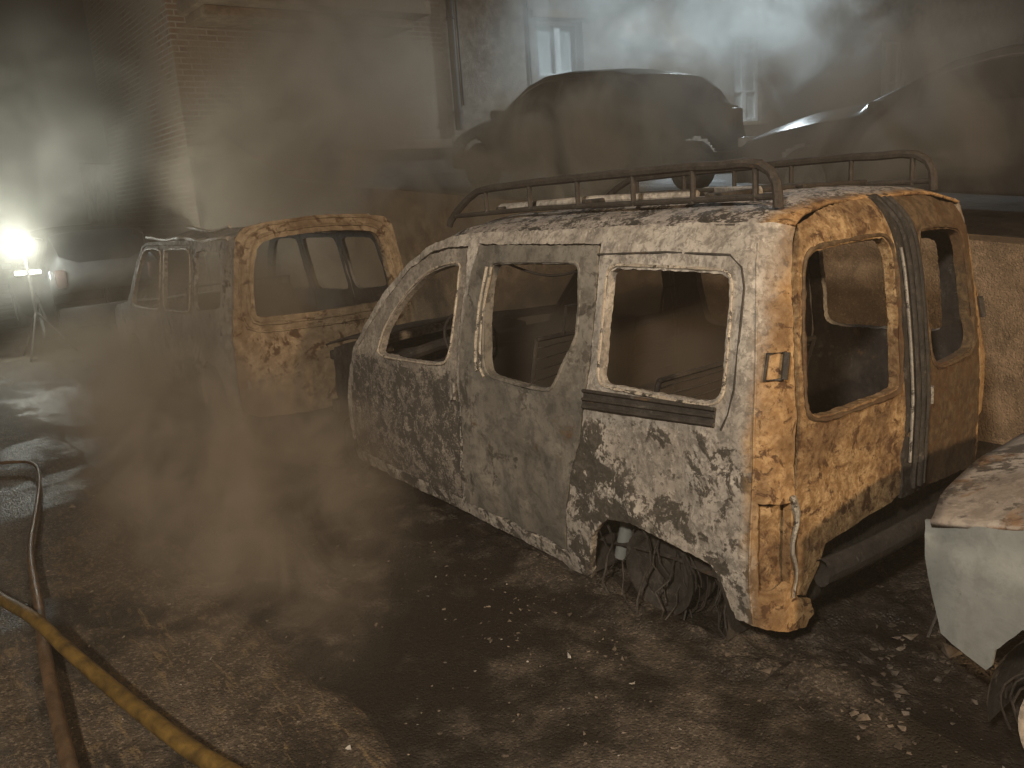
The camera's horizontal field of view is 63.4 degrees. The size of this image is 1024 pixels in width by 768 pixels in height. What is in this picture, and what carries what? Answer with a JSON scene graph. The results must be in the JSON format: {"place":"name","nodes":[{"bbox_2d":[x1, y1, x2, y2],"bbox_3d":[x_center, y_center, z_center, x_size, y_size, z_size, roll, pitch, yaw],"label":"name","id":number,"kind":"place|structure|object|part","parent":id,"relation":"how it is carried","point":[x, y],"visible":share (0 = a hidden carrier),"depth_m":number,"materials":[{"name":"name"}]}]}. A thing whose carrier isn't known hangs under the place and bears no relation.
{"place":"outdoors","nodes":[
{"label":"outdoors","id":0,"kind":"place"},
{"bbox_2d":[0,376,396,767],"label":"pavement","id":1,"kind":"structure","parent":0,"point":[266,706],"depth_m":3.49,"materials":[{"name":"grey concrete"}]},
{"bbox_2d":[0,460,78,767],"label":"fire hose","id":2,"kind":"object","parent":1,"relation":"on","point":[65,749],"visible":0.93,"depth_m":3.22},
{"bbox_2d":[0,591,242,767],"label":"fire hose","id":3,"kind":"object","parent":1,"relation":"on","point":[188,747],"visible":1,"depth_m":2.98,"materials":[{"name":"yellow fabric"}]},
{"bbox_2d":[0,245,1023,767],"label":"road","id":4,"kind":"structure","parent":0,"point":[102,405],"depth_m":3.54,"materials":[{"name":"grey asphalt"}]},
{"bbox_2d":[11,237,77,361],"bbox_3d":[-6.405,-1.186,11.286,0.660,1.617,0.752,-14,16,-36],"label":"work light","id":5,"kind":"object","parent":4,"relation":"on","point":[23,244],"visible":1,"depth_m":11.14,"materials":[{"name":"white metal"}]},
{"bbox_2d":[0,224,167,340],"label":"parked car","id":6,"kind":"object","parent":4,"relation":"on","point":[77,263],"visible":0.77,"depth_m":12.09,"materials":[{"name":"paint"}]},
{"bbox_3d":[-7.431,-1.984,12.770,0.128,0.467,2.328,-14,16,-36],"label":"side window","id":7,"kind":"part","parent":6,"relation":"part of","materials":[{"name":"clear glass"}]},
{"bbox_3d":[-6.001,-2.026,12.087,1.266,0.436,0.237,-14,16,-36],"label":"rear window","id":8,"kind":"part","parent":6,"relation":"part of","materials":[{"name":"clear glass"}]},
{"bbox_2d":[115,213,414,427],"bbox_3d":[-2.631,-0.765,8.183,1.609,1.704,3.919,-14,16,-36],"label":"burnt hatchback","id":9,"kind":"object","parent":4,"relation":"on","point":[241,345],"visible":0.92,"depth_m":6.80,"materials":[{"name":"metal"}]},
{"bbox_3d":[-3.560,-0.710,8.220,0.150,1.308,1.138,-14,16,-36],"label":"door","id":10,"kind":"part","parent":9,"relation":"part of","materials":[{"name":"metal"}]},
{"bbox_3d":[-2.936,-0.574,7.426,0.154,1.318,0.900,-14,16,-36],"label":"door","id":11,"kind":"part","parent":9,"relation":"part of","materials":[{"name":"metal"}]},
{"bbox_3d":[-2.425,-0.988,9.062,0.153,1.308,1.141,-14,16,-36],"label":"door","id":12,"kind":"part","parent":9,"relation":"part of","materials":[{"name":"metal"}]},
{"bbox_3d":[-1.803,-0.851,8.266,0.155,1.319,0.900,-14,16,-36],"label":"door","id":13,"kind":"part","parent":9,"relation":"part of","materials":[{"name":"metal"}]},
{"bbox_2d":[82,0,455,302],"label":"brick building","id":14,"kind":"structure","parent":4,"relation":"on","point":[216,114],"depth_m":13.76,"materials":[{"name":"brick"}]},
{"bbox_2d":[18,425,1004,767],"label":"glass crumbs","id":15,"kind":"object","parent":4,"relation":"on","point":[348,747],"visible":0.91,"depth_m":3.02,"materials":[{"name":"clear glass"}]},
{"bbox_2d":[5,418,1022,767],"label":"debris","id":16,"kind":"object","parent":4,"relation":"on","point":[945,650],"visible":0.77,"depth_m":3.05,"materials":[{"name":"grey wood"}]},
{"bbox_2d":[79,163,1023,444],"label":"retaining wall","id":17,"kind":"structure","parent":4,"relation":"on","point":[417,219],"depth_m":8.46,"materials":[{"name":"grey concrete"}]},
{"bbox_2d":[294,448,966,721],"bbox_3d":[0.354,0.673,4.787,2.200,0.096,4.900,-14,16,-36],"label":"ash rubble","id":18,"kind":"object","parent":4,"relation":"on","point":[847,615],"visible":0.27,"depth_m":3.34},
{"bbox_2d":[326,149,985,640],"bbox_3d":[0.361,-0.261,4.812,1.762,1.846,4.090,-14,16,-36],"label":"burnt van","id":19,"kind":"object","parent":4,"relation":"on","point":[780,451],"visible":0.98,"depth_m":3.49,"materials":[{"name":"metal"}]},
{"bbox_3d":[-0.633,-0.117,4.845,0.179,1.346,1.371,-14,16,-36],"label":"front door","id":20,"kind":"part","parent":19,"relation":"part of","materials":[{"name":"metal"}]},
{"bbox_3d":[0.065,0.047,3.968,0.178,1.410,1.029,-14,16,-36],"label":"sliding door","id":21,"kind":"part","parent":19,"relation":"part of","materials":[{"name":"metal"}]},
{"bbox_3d":[0.613,-0.423,5.771,0.179,1.345,1.371,-14,16,-36],"label":"front door","id":22,"kind":"part","parent":19,"relation":"part of","materials":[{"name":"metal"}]},
{"bbox_3d":[1.304,-0.256,4.886,0.178,1.410,1.029,-14,16,-36],"label":"sliding door","id":23,"kind":"part","parent":19,"relation":"part of","materials":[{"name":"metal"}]},
{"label":"rear door","id":24,"kind":"part","parent":19,"relation":"part of","materials":[{"name":"metal"}]},
{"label":"rear door","id":25,"kind":"part","parent":19,"relation":"part of","materials":[{"name":"metal"}]},
{"bbox_2d":[925,433,1023,747],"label":"pale burnt car","id":26,"kind":"object","parent":4,"relation":"on","point":[974,542],"visible":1,"depth_m":2.44,"materials":[{"name":"grey metal"}]},
{"bbox_2d":[0,0,1023,245],"label":"sky","id":27,"kind":"structure","parent":0,"point":[51,118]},
{"bbox_2d":[312,168,1023,237],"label":"street","id":28,"kind":"structure","parent":0,"point":[997,215],"depth_m":10.52,"materials":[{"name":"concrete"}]},
{"bbox_2d":[452,68,745,194],"bbox_3d":[0.901,-3.094,10.419,1.910,1.498,3.970,-14,16,-36],"label":"parked car","id":29,"kind":"object","parent":28,"relation":"on","point":[571,123],"visible":0.93,"depth_m":9.29,"materials":[{"name":"paint"}]},
{"bbox_3d":[0.656,-3.302,9.510,0.119,0.408,2.013,-14,16,-36],"label":"side window","id":30,"kind":"part","parent":29,"relation":"part of","materials":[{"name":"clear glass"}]},
{"bbox_3d":[1.867,-3.258,9.063,1.204,0.288,0.318,-14,16,-36],"label":"rear window","id":31,"kind":"part","parent":29,"relation":"part of","materials":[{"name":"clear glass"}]},
{"bbox_2d":[439,0,1023,171],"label":"plastered building","id":32,"kind":"structure","parent":28,"relation":"on","point":[766,65],"depth_m":18.72,"materials":[{"name":"paint"}]},
{"bbox_2d":[531,9,587,78],"bbox_3d":[0.958,-6.492,16.605,1.290,1.800,0.267,-11,15,-28],"label":"window","id":33,"kind":"structure","parent":32,"relation":"in","point":[558,42],"depth_m":16.60,"materials":[{"name":"white glass"}]},
{"bbox_2d":[730,31,768,125],"bbox_3d":[5.386,-6.976,18.992,1.070,2.035,0.338,-11,15,-28],"label":"window","id":34,"kind":"structure","parent":32,"relation":"in","point":[745,52],"depth_m":19.11,"materials":[{"name":"grey glass"}]},
{"bbox_2d":[879,33,910,96],"bbox_3d":[9.727,-8.043,21.299,1.120,1.770,0.268,-11,15,-28],"label":"window","id":35,"kind":"structure","parent":32,"relation":"in","point":[891,51],"depth_m":21.38,"materials":[{"name":"grey glass"}]},
{"bbox_2d":[737,43,1023,195],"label":"parked car","id":36,"kind":"object","parent":28,"relation":"on","point":[960,122],"visible":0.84,"depth_m":6.32,"materials":[{"name":"paint"}]},
{"bbox_3d":[3.691,-2.126,5.775,0.131,0.375,1.695,-14,16,-36],"label":"side window","id":37,"kind":"part","parent":36,"relation":"part of","materials":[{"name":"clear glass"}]}
]}

